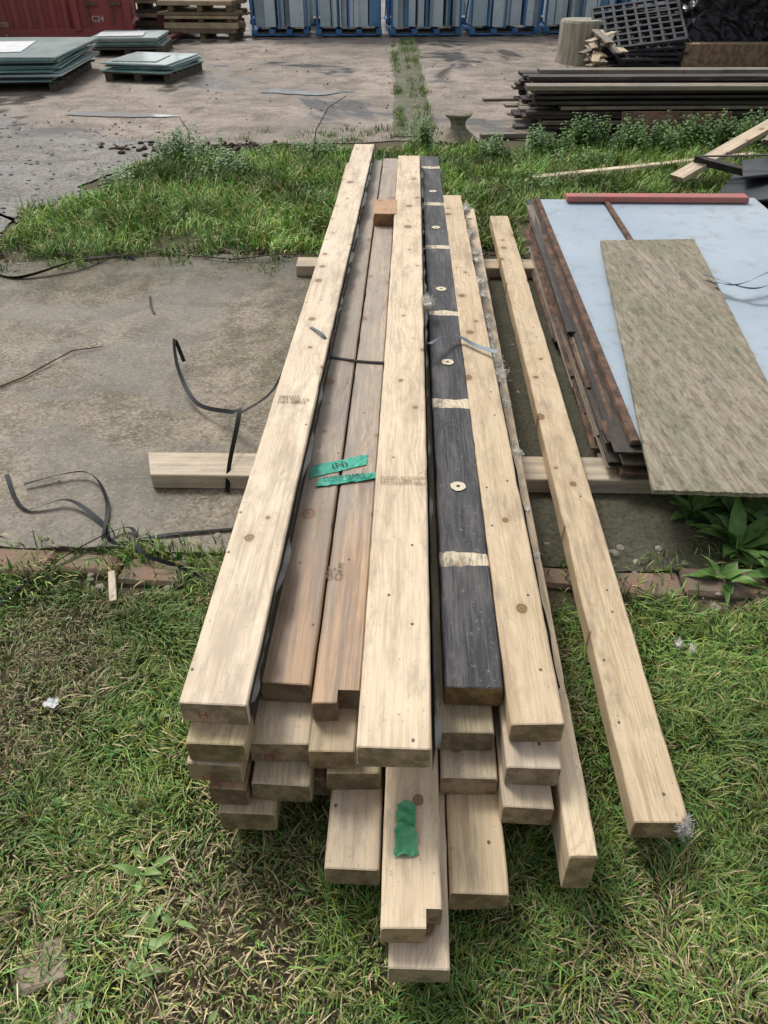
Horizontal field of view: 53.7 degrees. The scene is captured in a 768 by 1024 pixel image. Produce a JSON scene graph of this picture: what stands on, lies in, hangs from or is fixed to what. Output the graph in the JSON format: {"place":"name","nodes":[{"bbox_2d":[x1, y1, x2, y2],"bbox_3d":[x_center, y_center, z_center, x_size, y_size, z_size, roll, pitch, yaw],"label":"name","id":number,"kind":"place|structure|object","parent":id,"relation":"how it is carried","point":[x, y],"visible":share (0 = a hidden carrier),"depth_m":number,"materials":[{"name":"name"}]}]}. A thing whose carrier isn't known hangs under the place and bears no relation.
{"place":"outdoors","nodes":[
{"label":"outdoors","id":0,"kind":"place"},
{"bbox_2d":[0,117,165,231],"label":"gravel yard","id":1,"kind":"structure","parent":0,"point":[62,166],"depth_m":6.52,"materials":[{"name":"gravel"}]},
{"bbox_2d":[0,120,185,272],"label":"gravel debris","id":2,"kind":"object","parent":1,"relation":"on","point":[37,188],"visible":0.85,"depth_m":6.48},
{"bbox_2d":[0,0,743,144],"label":"yard pavement","id":3,"kind":"structure","parent":0,"point":[188,100],"depth_m":9.24,"materials":[{"name":"concrete"}]},
{"bbox_2d":[0,37,98,90],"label":"glass sheet pallet","id":4,"kind":"object","parent":3,"relation":"on","point":[57,63],"visible":1,"depth_m":9.24,"materials":[{"name":"green glass"}]},
{"bbox_2d":[0,0,138,36],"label":"shipping container","id":5,"kind":"object","parent":3,"relation":"on","point":[56,18],"visible":0.92,"depth_m":12.90,"materials":[{"name":"metal"}]},
{"bbox_2d":[65,111,178,116],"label":"puddle","id":6,"kind":"object","parent":3,"relation":"on","point":[105,113],"visible":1,"depth_m":8.02,"materials":[{"name":"grey liquid"}]},
{"bbox_2d":[91,30,172,56],"bbox_3d":[-3.898,-7.273,11.759,1.093,0.259,1.049,-2,38,-3],"label":"glass sheet pallet","id":7,"kind":"object","parent":3,"relation":"on","point":[127,41],"visible":0.91,"depth_m":11.43,"materials":[{"name":"green glass"}]},
{"bbox_2d":[100,52,203,82],"bbox_3d":[-3.019,-5.857,9.983,0.988,0.219,1.190,7,39,9],"label":"glass sheet pallet","id":8,"kind":"object","parent":3,"relation":"on","point":[169,67],"visible":1,"depth_m":9.68,"materials":[{"name":"green glass"}]},
{"bbox_2d":[134,0,195,29],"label":"timber pallet stack","id":9,"kind":"object","parent":3,"relation":"on","point":[146,11],"visible":0.43,"depth_m":13.66,"materials":[{"name":"brown wood"}]},
{"bbox_2d":[156,0,250,38],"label":"timber pallet stack","id":10,"kind":"object","parent":3,"relation":"on","point":[205,19],"visible":0.98,"depth_m":12.89,"materials":[{"name":"brown wood"}]},
{"bbox_2d":[250,0,313,35],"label":"glass stillage","id":11,"kind":"object","parent":3,"relation":"on","point":[289,14],"visible":1,"depth_m":13.13,"materials":[{"name":"blue metal"}]},
{"bbox_2d":[263,88,339,94],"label":"puddle","id":12,"kind":"object","parent":3,"relation":"on","point":[282,91],"visible":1,"depth_m":9.03,"materials":[{"name":"grey liquid"}]},
{"bbox_2d":[315,0,381,35],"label":"glass stillage","id":13,"kind":"object","parent":3,"relation":"on","point":[357,14],"visible":1,"depth_m":13.15,"materials":[{"name":"blue metal"}]},
{"bbox_2d":[392,36,432,136],"bbox_3d":[0.336,-6.071,10.414,0.409,0.001,8.114,1,38,1],"label":"weed strip","id":14,"kind":"object","parent":3,"relation":"on","point":[405,101],"visible":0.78,"depth_m":9.14,"materials":[{"name":"plant"}]},
{"bbox_2d":[387,0,461,35],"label":"glass stillage","id":15,"kind":"object","parent":3,"relation":"on","point":[435,16],"visible":1,"depth_m":13.17,"materials":[{"name":"blue metal"}]},
{"bbox_2d":[439,110,476,145],"bbox_3d":[0.686,-3.562,7.026,0.359,0.250,0.360,1,38,2],"label":"stone baluster base","id":16,"kind":"object","parent":3,"relation":"on","point":[457,129],"visible":0.94,"depth_m":6.96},
{"bbox_2d":[462,0,541,34],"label":"glass stillage","id":17,"kind":"object","parent":3,"relation":"on","point":[489,16],"visible":0.99,"depth_m":13.26,"materials":[{"name":"blue metal"}]},
{"bbox_2d":[479,131,556,138],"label":"timber plank","id":18,"kind":"object","parent":3,"relation":"on","point":[510,135],"visible":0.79,"depth_m":7.15,"materials":[{"name":"grey wood"}]},
{"bbox_2d":[536,0,616,32],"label":"glass stillage","id":19,"kind":"object","parent":3,"relation":"on","point":[555,12],"visible":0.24,"depth_m":13.40,"materials":[{"name":"blue metal"}]},
{"bbox_2d":[554,17,602,65],"bbox_3d":[2.801,-6.692,10.798,0.664,0.530,0.645,1,38,2],"label":"tree stump","id":20,"kind":"object","parent":3,"relation":"on","point":[575,33],"visible":0.69,"depth_m":10.62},
{"bbox_2d":[578,29,628,66],"bbox_3d":[2.988,-6.188,10.194,0.720,0.460,1.456,9,39,12],"label":"broken pallet pile","id":21,"kind":"object","parent":3,"relation":"on","point":[596,56],"visible":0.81,"depth_m":10.04,"materials":[{"name":"grey wood"}]},
{"bbox_2d":[503,67,767,136],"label":"dark timber stack","id":22,"kind":"object","parent":3,"relation":"on","point":[552,98],"visible":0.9,"depth_m":7.14,"materials":[{"name":"brown wood"}]},
{"bbox_2d":[590,0,691,66],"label":"plastic pallet pile","id":23,"kind":"object","parent":3,"relation":"on","point":[656,34],"visible":0.74,"depth_m":10.31,"materials":[{"name":"plastic"}]},
{"bbox_2d":[676,0,767,66],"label":"wrapped pallet load","id":24,"kind":"object","parent":3,"relation":"on","point":[728,33],"visible":0.74,"depth_m":10.17,"materials":[{"name":"black plastic"}]},
{"bbox_2d":[0,138,767,1023],"bbox_3d":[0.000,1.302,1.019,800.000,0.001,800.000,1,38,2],"label":"ground","id":25,"kind":"structure","parent":0,"point":[554,596],"depth_m":1.65,"materials":[{"name":"plant"}]},
{"bbox_2d":[13,936,79,1023],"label":"stone","id":26,"kind":"object","parent":25,"relation":"on","point":[36,984],"visible":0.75,"depth_m":1.49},
{"bbox_2d":[61,981,94,1015],"bbox_3d":[-0.583,0.932,1.462,0.074,0.012,0.049,31,47,33],"label":"broadleaf weed","id":27,"kind":"object","parent":25,"relation":"on","point":[87,1002],"visible":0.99,"depth_m":1.46,"materials":[{"name":"green plant"}]},
{"bbox_2d":[0,527,216,602],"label":"packing strap","id":28,"kind":"object","parent":25,"relation":"on","point":[152,557],"visible":0.91,"depth_m":2.41,"materials":[{"name":"plastic"}]},
{"bbox_2d":[108,570,116,603],"bbox_3d":[-0.835,0.230,2.334,0.022,0.014,0.140,-11,39,-14],"label":"timber offcut","id":29,"kind":"object","parent":25,"relation":"on","point":[112,585],"visible":1,"depth_m":2.33,"materials":[{"name":"brown wood"}]},
{"bbox_2d":[96,160,139,189],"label":"nettle patch","id":30,"kind":"object","parent":25,"relation":"on","point":[115,176],"visible":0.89,"depth_m":5.93,"materials":[{"name":"green plant"}]},
{"bbox_2d":[111,844,175,894],"bbox_3d":[-0.522,0.778,1.645,0.137,0.037,0.104,13,40,15],"label":"broadleaf weed","id":31,"kind":"object","parent":25,"relation":"on","point":[134,870],"visible":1,"depth_m":1.64,"materials":[{"name":"green plant"}]},
{"bbox_2d":[120,902,168,962],"bbox_3d":[-0.489,0.866,1.543,0.100,0.024,0.122,-10,39,-12],"label":"broadleaf weed","id":32,"kind":"object","parent":25,"relation":"on","point":[151,920],"visible":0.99,"depth_m":1.55,"materials":[{"name":"green plant"}]},
{"bbox_2d":[126,943,176,988],"bbox_3d":[-0.453,0.899,1.500,0.102,0.017,0.072,-15,40,-18],"label":"broadleaf weed","id":33,"kind":"object","parent":25,"relation":"on","point":[143,974],"visible":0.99,"depth_m":1.50,"materials":[{"name":"green plant"}]},
{"bbox_2d":[152,894,196,951],"bbox_3d":[-0.438,0.846,1.566,0.096,0.017,0.094,-14,40,-17],"label":"broadleaf weed","id":34,"kind":"object","parent":25,"relation":"on","point":[166,936],"visible":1,"depth_m":1.56,"materials":[{"name":"green plant"}]},
{"bbox_2d":[152,120,224,163],"bbox_3d":[-1.728,-3.165,6.515,0.660,0.270,0.651,-24,44,-27],"label":"nettle patch","id":35,"kind":"object","parent":25,"relation":"on","point":[179,145],"visible":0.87,"depth_m":6.43,"materials":[{"name":"green plant"}]},
{"bbox_2d":[183,143,277,178],"bbox_3d":[-1.305,-2.905,6.251,0.667,0.186,0.648,22,43,25],"label":"nettle patch","id":36,"kind":"object","parent":25,"relation":"on","point":[228,156],"visible":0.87,"depth_m":6.22,"materials":[{"name":"green plant"}]},
{"bbox_2d":[0,139,495,262],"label":"leaf litter","id":37,"kind":"object","parent":25,"relation":"on","point":[253,144],"visible":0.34,"depth_m":6.77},
{"bbox_2d":[258,136,348,158],"bbox_3d":[-0.641,-3.152,6.584,0.924,0.162,0.358,1,38,2],"label":"nettle patch","id":38,"kind":"object","parent":25,"relation":"on","point":[312,147],"visible":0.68,"depth_m":6.58,"materials":[{"name":"green plant"}]},
{"bbox_2d":[0,275,763,611],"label":"gravel debris","id":39,"kind":"object","parent":25,"relation":"on","point":[218,535],"visible":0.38,"depth_m":2.48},
{"bbox_2d":[0,251,767,573],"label":"concrete slab","id":40,"kind":"structure","parent":25,"relation":"on","point":[231,331],"depth_m":3.29,"materials":[{"name":"concrete"}]},
{"bbox_2d":[24,471,109,538],"bbox_3d":[-1.067,-0.056,2.700,0.482,0.030,0.190,26,45,30],"label":"packing strap","id":41,"kind":"object","parent":40,"relation":"on","point":[107,509],"visible":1,"depth_m":2.68,"materials":[{"name":"plastic"}]},
{"bbox_2d":[0,254,135,277],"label":"packing strap","id":42,"kind":"object","parent":40,"relation":"on","point":[50,268],"visible":0.96,"depth_m":4.43,"materials":[{"name":"plastic"}]},
{"bbox_2d":[4,474,232,545],"bbox_3d":[-0.944,0.014,2.617,1.042,0.033,0.238,11,39,13],"label":"packing strap","id":43,"kind":"object","parent":40,"relation":"on","point":[95,517],"visible":0.89,"depth_m":2.61,"materials":[{"name":"plastic"}]},
{"bbox_2d":[173,338,241,492],"bbox_3d":[-0.716,-0.464,3.124,0.161,0.144,1.138,-14,40,-18],"label":"packing strap","id":44,"kind":"object","parent":40,"relation":"on","point":[213,409],"visible":1,"depth_m":3.08,"materials":[{"name":"plastic"}]},
{"bbox_2d":[148,452,651,493],"bbox_3d":[0.069,-0.144,2.793,1.914,0.064,0.152,1,38,1],"label":"timber bearer","id":45,"kind":"object","parent":40,"relation":"on","point":[185,470],"visible":0.32,"depth_m":2.75,"materials":[{"name":"brown wood"}]},
{"bbox_2d":[218,792,281,829],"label":"timber plank","id":46,"kind":"object","parent":45,"relation":"on","point":[256,814],"visible":0.04,"depth_m":1.65,"materials":[{"name":"brown wood"}]},
{"bbox_2d":[208,753,254,804],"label":"timber plank","id":47,"kind":"object","parent":46,"relation":"on","point":[221,792],"visible":0.03,"depth_m":1.62,"materials":[{"name":"brown wood"}]},
{"bbox_2d":[187,753,249,782],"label":"timber plank","id":48,"kind":"object","parent":47,"relation":"on","point":[226,771],"visible":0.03,"depth_m":1.59,"materials":[{"name":"brown wood"}]},
{"bbox_2d":[185,163,347,761],"bbox_3d":[-0.271,-0.933,3.386,0.124,0.067,4.645,1,38,1],"label":"timber plank","id":49,"kind":"object","parent":48,"relation":"on","point":[210,741],"visible":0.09,"depth_m":1.56,"materials":[{"name":"brown wood"}]},
{"bbox_2d":[179,144,373,724],"bbox_3d":[-0.244,-1.077,3.463,0.146,0.066,4.846,2,38,2],"label":"timber plank","id":50,"kind":"object","parent":49,"relation":"on","point":[219,684],"visible":0.87,"depth_m":2.05,"materials":[{"name":"brown wood"}]},
{"bbox_2d":[313,768,330,795],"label":"timber plank","id":51,"kind":"object","parent":45,"relation":"on","point":[320,784],"depth_m":1.71,"materials":[{"name":"brown wood"}]},
{"bbox_2d":[251,761,315,802],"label":"timber plank","id":52,"kind":"object","parent":51,"relation":"on","point":[283,781],"visible":0.04,"depth_m":1.63,"materials":[{"name":"brown wood"}]},
{"bbox_2d":[250,297,365,761],"bbox_3d":[-0.148,-0.879,3.422,0.134,0.068,4.545,1,38,2],"label":"timber plank","id":53,"kind":"object","parent":52,"relation":"on","point":[282,729],"visible":0.04,"depth_m":1.65,"materials":[{"name":"brown wood"}]},
{"bbox_2d":[261,160,381,701],"bbox_3d":[-0.143,-1.002,3.472,0.117,0.067,4.556,1,38,1],"label":"timber plank","id":54,"kind":"object","parent":53,"relation":"on","point":[290,669],"visible":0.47,"depth_m":2.10,"materials":[{"name":"brown wood"}]},
{"bbox_2d":[251,148,374,723],"bbox_3d":[-0.159,-1.040,3.430,0.024,0.093,4.735,2,38,2],"label":"damp proof membrane strip","id":55,"kind":"object","parent":54,"relation":"on","point":[256,692],"visible":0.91,"depth_m":2.07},
{"bbox_2d":[309,454,367,477],"bbox_3d":[-0.138,-0.143,2.319,0.211,0.003,0.061,-14,40,-17],"label":"green tape","id":56,"kind":"object","parent":54,"relation":"on","point":[327,467],"visible":1,"depth_m":2.32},
{"bbox_2d":[388,756,449,981],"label":"timber plank","id":57,"kind":"object","parent":45,"relation":"on","point":[428,960],"visible":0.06,"depth_m":1.42,"materials":[{"name":"brown wood"}]},
{"bbox_2d":[380,608,441,942],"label":"timber plank","id":58,"kind":"object","parent":57,"relation":"on","point":[411,899],"visible":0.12,"depth_m":1.48,"materials":[{"name":"brown wood"}]},
{"bbox_2d":[393,800,418,856],"bbox_3d":[0.045,0.634,1.526,0.050,0.014,0.115,1,38,2],"label":"green tag","id":59,"kind":"object","parent":58,"relation":"on","point":[406,838],"visible":1,"depth_m":1.52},
{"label":"timber plank","id":60,"kind":"object","parent":58,"relation":"on","visible":0},
{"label":"timber plank","id":61,"kind":"object","parent":60,"relation":"on","visible":0},
{"bbox_2d":[356,156,431,767],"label":"timber plank","id":62,"kind":"object","parent":61,"relation":"on","point":[394,724],"visible":0.99,"depth_m":1.94,"materials":[{"name":"brown wood"}]},
{"bbox_2d":[420,160,441,764],"bbox_3d":[0.178,-0.910,3.266,0.017,0.094,4.525,1,38,1],"label":"damp proof membrane strip","id":63,"kind":"object","parent":62,"relation":"attached to","point":[436,732],"visible":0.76,"depth_m":1.95,"materials":[{"name":"plastic"}]},
{"bbox_2d":[445,790,508,909],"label":"timber plank","id":64,"kind":"object","parent":45,"relation":"on","point":[477,876],"visible":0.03,"depth_m":1.56,"materials":[{"name":"brown wood"}]},
{"bbox_2d":[438,739,497,793],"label":"timber plank","id":65,"kind":"object","parent":64,"relation":"on","point":[467,771],"visible":0.04,"depth_m":1.65,"materials":[{"name":"brown wood"}]},
{"bbox_2d":[423,236,493,750],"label":"timber plank","id":66,"kind":"object","parent":65,"relation":"on","point":[467,727],"visible":0.03,"depth_m":1.68,"materials":[{"name":"brown wood"}]},
{"bbox_2d":[420,156,503,705],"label":"timber plank","id":67,"kind":"object","parent":66,"relation":"on","point":[471,670],"visible":0.91,"depth_m":2.17,"materials":[{"name":"paint"}]},
{"bbox_2d":[465,209,597,887],"bbox_3d":[0.467,-0.571,3.188,0.062,0.131,4.222,1,38,2],"label":"timber plank","id":68,"kind":"object","parent":45,"relation":"on","point":[574,840],"visible":0.38,"depth_m":1.63,"materials":[{"name":"brown wood"}]},
{"bbox_2d":[489,216,687,837],"bbox_3d":[0.668,-0.601,3.272,0.120,0.070,4.174,1,38,2],"label":"timber plank","id":69,"kind":"object","parent":45,"relation":"on","point":[649,790],"visible":1,"depth_m":2.15,"materials":[{"name":"brown wood"}]},
{"bbox_2d":[672,807,695,841],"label":"wool insulation tufts","id":70,"kind":"object","parent":69,"relation":"on","point":[684,828],"visible":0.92,"depth_m":1.61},
{"bbox_2d":[296,257,533,278],"bbox_3d":[0.196,-1.425,4.427,1.413,0.064,0.153,1,38,1],"label":"timber bearer","id":71,"kind":"object","parent":40,"relation":"on","point":[305,266],"visible":0.21,"depth_m":4.38,"materials":[{"name":"brown wood"}]},
{"bbox_2d":[324,767,383,885],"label":"timber plank","id":72,"kind":"object","parent":71,"relation":"on","point":[353,846],"visible":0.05,"depth_m":1.59,"materials":[{"name":"brown wood"}]},
{"bbox_2d":[327,760,381,789],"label":"timber plank","id":73,"kind":"object","parent":72,"relation":"on","point":[357,777],"visible":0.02,"depth_m":1.65,"materials":[{"name":"brown wood"}]},
{"bbox_2d":[308,708,358,768],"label":"timber plank","id":74,"kind":"object","parent":73,"relation":"on","point":[332,744],"visible":0.02,"depth_m":1.63,"materials":[{"name":"brown wood"}]},
{"bbox_2d":[311,159,397,720],"bbox_3d":[-0.028,-1.003,3.474,0.106,0.067,4.661,1,38,1],"label":"timber plank","id":75,"kind":"object","parent":74,"relation":"on","point":[337,681],"visible":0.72,"depth_m":2.12,"materials":[{"name":"brown wood"}]},
{"bbox_2d":[315,472,375,485],"bbox_3d":[-0.111,-0.100,2.258,0.194,0.005,0.044,-7,39,-8],"label":"green tape","id":76,"kind":"object","parent":75,"relation":"on","point":[335,480],"visible":0.98,"depth_m":2.26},
{"bbox_2d":[374,199,396,225],"bbox_3d":[0.009,-1.658,4.205,0.124,0.069,0.261,0,38,1],"label":"timber offcut","id":77,"kind":"object","parent":75,"relation":"on","point":[385,211],"visible":0.89,"depth_m":4.12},
{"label":"timber plank","id":78,"kind":"object","parent":71,"relation":"on","visible":0},
{"bbox_2d":[492,706,553,824],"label":"timber plank","id":79,"kind":"object","parent":78,"relation":"on","point":[524,804],"visible":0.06,"depth_m":1.60,"materials":[{"name":"brown wood"}]},
{"bbox_2d":[496,697,561,785],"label":"timber plank","id":80,"kind":"object","parent":79,"relation":"on","point":[531,763],"visible":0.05,"depth_m":1.60,"materials":[{"name":"brown wood"}]},
{"bbox_2d":[443,195,564,741],"bbox_3d":[0.364,-0.712,3.102,0.116,0.067,3.828,1,38,1],"label":"timber plank","id":81,"kind":"object","parent":80,"relation":"on","point":[532,704],"visible":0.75,"depth_m":2.05,"materials":[{"name":"brown wood"}]},
{"bbox_2d":[461,202,541,560],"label":"wool insulation tufts","id":82,"kind":"object","parent":81,"relation":"on","point":[500,373],"visible":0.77,"depth_m":3.17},
{"bbox_2d":[464,214,559,689],"bbox_3d":[0.428,-0.700,3.115,0.006,0.067,3.601,1,38,1],"label":"damp proof membrane strip","id":83,"kind":"object","parent":80,"relation":"on","point":[546,624],"visible":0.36,"depth_m":2.04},
{"bbox_2d":[524,193,767,476],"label":"panel stack","id":84,"kind":"object","parent":40,"relation":"on","point":[727,233],"visible":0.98,"depth_m":3.98,"materials":[{"name":"grey wood"}]},
{"bbox_2d":[600,239,767,497],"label":"mossy plywood sheet","id":85,"kind":"object","parent":84,"relation":"on","point":[698,381],"visible":1,"depth_m":2.98,"materials":[{"name":"wood"}]},
{"bbox_2d":[669,494,722,526],"bbox_3d":[1.084,-0.017,2.622,0.215,0.116,0.148,-13,40,-16],"label":"dock weed","id":86,"kind":"object","parent":40,"relation":"on","point":[690,505],"visible":0.88,"depth_m":2.62,"materials":[{"name":"green plant"}]},
{"bbox_2d":[690,497,767,571],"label":"dock weed","id":87,"kind":"object","parent":40,"relation":"on","point":[734,528],"visible":0.93,"depth_m":2.48,"materials":[{"name":"green plant"}]},
{"bbox_2d":[698,496,767,525],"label":"dock weed","id":88,"kind":"object","parent":40,"relation":"on","point":[724,509],"visible":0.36,"depth_m":2.60,"materials":[{"name":"green plant"}]},
{"bbox_2d":[730,551,767,577],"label":"dock weed","id":89,"kind":"object","parent":40,"relation":"on","point":[761,571],"visible":0.81,"depth_m":2.36,"materials":[{"name":"green plant"}]},
{"bbox_2d":[0,131,767,261],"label":"grass strip","id":90,"kind":"object","parent":25,"relation":"on","point":[263,209],"depth_m":5.61,"materials":[{"name":"plant"}]},
{"bbox_2d":[531,152,756,181],"bbox_3d":[2.179,-2.841,6.239,2.172,0.037,0.073,-13,40,-16],"label":"timber batten","id":91,"kind":"object","parent":90,"relation":"on","point":[611,169],"visible":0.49,"depth_m":6.13,"materials":[{"name":"brown wood"}]},
{"bbox_2d":[621,111,731,137],"bbox_3d":[2.672,-3.538,6.938,1.000,0.204,0.128,0,38,0],"label":"rusty board","id":92,"kind":"object","parent":90,"relation":"on","point":[650,117],"visible":0.6,"depth_m":6.92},
{"bbox_2d":[670,119,767,182],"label":"timber plank","id":93,"kind":"object","parent":90,"relation":"on","point":[730,147],"visible":0.92,"depth_m":5.85,"materials":[{"name":"brown wood"}]},
{"bbox_2d":[0,37,767,618],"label":"grass tufts","id":94,"kind":"object","parent":25,"relation":"on","point":[128,553],"visible":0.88,"depth_m":2.46,"materials":[{"name":"plant"}]},
{"bbox_2d":[0,549,767,601],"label":"stone edging","id":95,"kind":"object","parent":25,"relation":"on","point":[166,578],"visible":0.3,"depth_m":2.39,"materials":[{"name":"brick"}]},
{"bbox_2d":[406,115,436,152],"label":"nettle patch","id":96,"kind":"object","parent":25,"relation":"on","point":[425,135],"visible":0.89,"depth_m":6.70,"materials":[{"name":"green plant"}]},
{"bbox_2d":[474,131,510,161],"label":"nettle patch","id":97,"kind":"object","parent":25,"relation":"on","point":[497,149],"visible":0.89,"depth_m":6.48,"materials":[{"name":"green plant"}]},
{"bbox_2d":[515,168,560,192],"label":"nettle patch","id":98,"kind":"object","parent":25,"relation":"on","point":[538,179],"visible":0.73,"depth_m":5.74,"materials":[{"name":"green plant"}]},
{"bbox_2d":[524,123,568,155],"bbox_3d":[1.353,-3.268,6.661,0.403,0.253,0.446,-16,41,-20],"label":"nettle patch","id":99,"kind":"object","parent":25,"relation":"on","point":[536,138],"visible":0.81,"depth_m":6.60,"materials":[{"name":"green plant"}]},
{"bbox_2d":[510,145,618,167],"bbox_3d":[1.513,-2.997,6.385,0.845,0.161,0.539,19,42,22],"label":"nettle patch","id":100,"kind":"object","parent":25,"relation":"on","point":[562,154],"visible":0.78,"depth_m":6.33,"materials":[{"name":"green plant"}]},
{"bbox_2d":[559,112,636,153],"bbox_3d":[1.839,-3.316,6.668,0.664,0.324,0.452,21,43,24],"label":"nettle patch","id":101,"kind":"object","parent":25,"relation":"on","point":[584,135],"visible":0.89,"depth_m":6.70,"materials":[{"name":"green plant"}]},
{"bbox_2d":[607,113,695,154],"bbox_3d":[2.315,-3.290,6.669,0.699,0.282,0.566,22,43,25],"label":"nettle patch","id":102,"kind":"object","parent":25,"relation":"on","point":[642,138],"visible":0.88,"depth_m":6.65,"materials":[{"name":"green plant"}]},
{"bbox_2d":[661,969,699,1019],"bbox_3d":[0.580,0.931,1.460,0.080,0.014,0.091,1,38,2],"label":"broadleaf weed","id":103,"kind":"object","parent":25,"relation":"on","point":[669,980],"visible":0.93,"depth_m":1.48,"materials":[{"name":"green plant"}]},
{"bbox_2d":[658,110,731,151],"bbox_3d":[2.777,-3.432,6.836,0.655,0.299,0.520,31,48,33],"label":"nettle patch","id":104,"kind":"object","parent":25,"relation":"on","point":[703,134],"visible":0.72,"depth_m":6.77,"materials":[{"name":"green plant"}]},
{"bbox_2d":[682,554,765,607],"bbox_3d":[1.072,0.207,2.348,0.162,0.090,0.231,-27,45,-30],"label":"dock weed","id":105,"kind":"object","parent":25,"relation":"on","point":[730,572],"visible":1,"depth_m":2.36,"materials":[{"name":"green plant"}]},
{"bbox_2d":[693,154,767,208],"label":"scrap board heap","id":106,"kind":"object","parent":25,"relation":"on","point":[750,176],"visible":0.86,"depth_m":5.53,"materials":[{"name":"grey wood"}]},
{"bbox_2d":[710,107,767,150],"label":"nettle patch","id":107,"kind":"object","parent":25,"relation":"on","point":[738,132],"visible":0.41,"depth_m":6.78,"materials":[{"name":"green plant"}]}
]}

